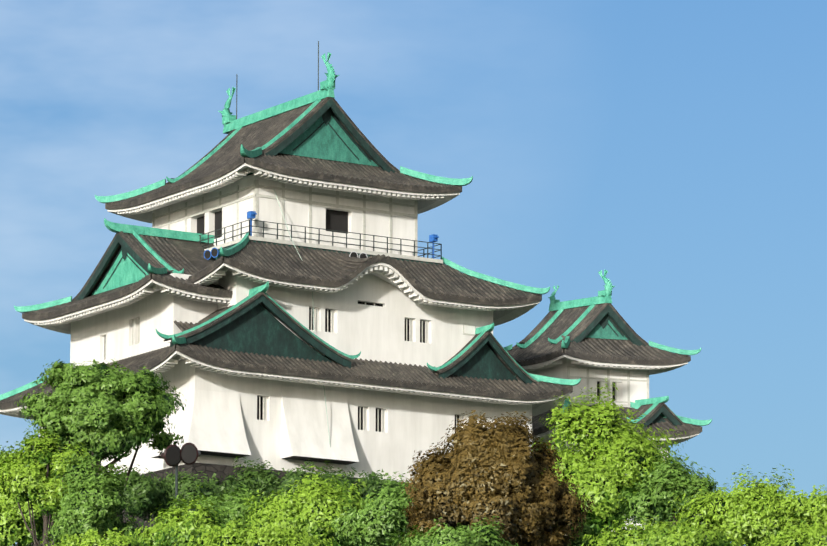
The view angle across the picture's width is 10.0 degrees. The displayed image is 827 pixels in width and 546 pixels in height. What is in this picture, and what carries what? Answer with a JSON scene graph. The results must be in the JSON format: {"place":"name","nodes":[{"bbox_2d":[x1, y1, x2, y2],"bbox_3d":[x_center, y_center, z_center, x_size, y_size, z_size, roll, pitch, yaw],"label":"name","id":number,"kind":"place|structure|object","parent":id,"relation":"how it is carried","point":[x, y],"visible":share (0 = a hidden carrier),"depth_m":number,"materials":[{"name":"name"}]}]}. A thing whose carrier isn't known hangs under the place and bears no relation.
{"place":"outdoors","nodes":[
{"label":"outdoors","id":0,"kind":"place"},
{"bbox_2d":[0,0,826,545],"label":"sky","id":1,"kind":"structure","parent":0,"point":[676,150],"materials":[{"name":"blue"}]},
{"bbox_3d":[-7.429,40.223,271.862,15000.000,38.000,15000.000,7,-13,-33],"label":"ground","id":2,"kind":"structure","parent":0,"visible":0},
{"bbox_2d":[161,443,200,466],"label":"floodlights","id":3,"kind":"object","parent":2,"relation":"on","point":[180,450],"visible":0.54,"depth_m":206.49,"materials":[{"name":"grey metal"}]},
{"bbox_2d":[16,462,406,545],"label":"stone","id":4,"kind":"object","parent":2,"relation":"on","point":[219,471],"depth_m":264.03,"materials":[{"name":"grey stone"}]},
{"bbox_2d":[0,163,699,532],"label":"plaster","id":5,"kind":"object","parent":4,"relation":"on","point":[418,421],"visible":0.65,"depth_m":272.20,"materials":[{"name":"white paint"}]},
{"bbox_2d":[150,385,358,461],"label":"plaster","id":6,"kind":"object","parent":5,"relation":"attached to","point":[205,420],"visible":0.79,"depth_m":266.10,"materials":[{"name":"white paint"}]},
{"bbox_2d":[21,172,643,414],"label":"plaster","id":7,"kind":"object","parent":5,"relation":"attached to","point":[421,205],"depth_m":278.14,"materials":[{"name":"white paint"}]},
{"bbox_2d":[0,97,701,437],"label":"tile","id":8,"kind":"object","parent":5,"relation":"on","point":[192,252],"visible":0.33,"depth_m":273.61,"materials":[{"name":"grey tile"}]},
{"bbox_2d":[204,211,438,259],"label":"binoculars","id":9,"kind":"object","parent":8,"relation":"on","point":[251,215],"visible":0.75,"depth_m":272.80,"materials":[{"name":"paint"}]},
{"bbox_2d":[0,99,697,434],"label":"roof","id":10,"kind":"structure","parent":8,"relation":"on","point":[250,137],"depth_m":274.27,"materials":[{"name":"grey tile"}]},
{"bbox_2d":[0,52,711,427],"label":"roof ridge trim","id":11,"kind":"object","parent":8,"relation":"on","point":[126,272],"depth_m":275.05,"materials":[{"name":"green metal"}]},
{"bbox_2d":[222,61,611,303],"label":"roof ornaments","id":12,"kind":"object","parent":11,"relation":"on","point":[331,83],"visible":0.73,"depth_m":287.00},
{"bbox_2d":[87,244,682,424],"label":"wood","id":13,"kind":"object","parent":8,"relation":"on","point":[106,268],"visible":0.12,"depth_m":274.79,"materials":[{"name":"wood"}]},
{"bbox_2d":[279,116,627,339],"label":"gable panels","id":14,"kind":"object","parent":8,"relation":"on","point":[323,141],"visible":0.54,"depth_m":277.42,"materials":[{"name":"green metal"}]},
{"bbox_2d":[104,180,648,431],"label":"trim","id":15,"kind":"structure","parent":5,"relation":"attached to","point":[256,195],"depth_m":275.53,"materials":[{"name":"white wood"}]},
{"bbox_2d":[274,190,330,446],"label":"cable","id":16,"kind":"object","parent":15,"relation":"attached to","point":[313,315],"visible":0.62,"depth_m":269.50,"materials":[{"name":"grey plastic"}]},
{"bbox_2d":[213,240,440,264],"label":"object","id":17,"kind":"object","parent":15,"relation":"on","point":[219,256],"visible":0.13,"depth_m":273.45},
{"bbox_2d":[175,41,441,505],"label":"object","id":18,"kind":"object","parent":2,"relation":"on","point":[176,467],"visible":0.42,"depth_m":274.09,"materials":[{"name":"grey metal"}]},
{"bbox_2d":[105,209,614,464],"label":"windows","id":19,"kind":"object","parent":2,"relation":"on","point":[337,220],"visible":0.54,"depth_m":270.81,"materials":[{"name":"black"}]},
{"bbox_2d":[114,455,724,525],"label":"leaves","id":20,"kind":"object","parent":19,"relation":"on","point":[138,483],"visible":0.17,"depth_m":243.30,"materials":[{"name":"green plant"}]},
{"bbox_2d":[28,362,712,545],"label":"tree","id":21,"kind":"object","parent":2,"relation":"on","point":[651,507],"visible":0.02,"depth_m":212.87,"materials":[{"name":"green plant"}]},
{"bbox_2d":[8,359,717,545],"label":"leaves","id":22,"kind":"object","parent":21,"relation":"on","point":[363,533],"visible":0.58,"depth_m":186.60,"materials":[{"name":"green plant"}]},
{"bbox_2d":[13,424,812,545],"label":"bark","id":23,"kind":"object","parent":2,"relation":"on","point":[46,529],"visible":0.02,"depth_m":174.07,"materials":[{"name":"brown plant"}]},
{"bbox_2d":[0,377,826,545],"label":"tree","id":24,"kind":"object","parent":2,"relation":"on","point":[641,458],"visible":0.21,"depth_m":173.50,"materials":[{"name":"green plant"}]},
{"bbox_2d":[412,425,578,545],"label":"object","id":25,"kind":"object","parent":2,"relation":"on","point":[483,504],"visible":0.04,"depth_m":146.11,"materials":[{"name":"brown plant"}]},
{"bbox_2d":[398,410,594,545],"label":"leaves","id":26,"kind":"object","parent":25,"relation":"on","point":[491,480],"visible":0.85,"depth_m":145.66,"materials":[{"name":"brown plant"}]}
]}

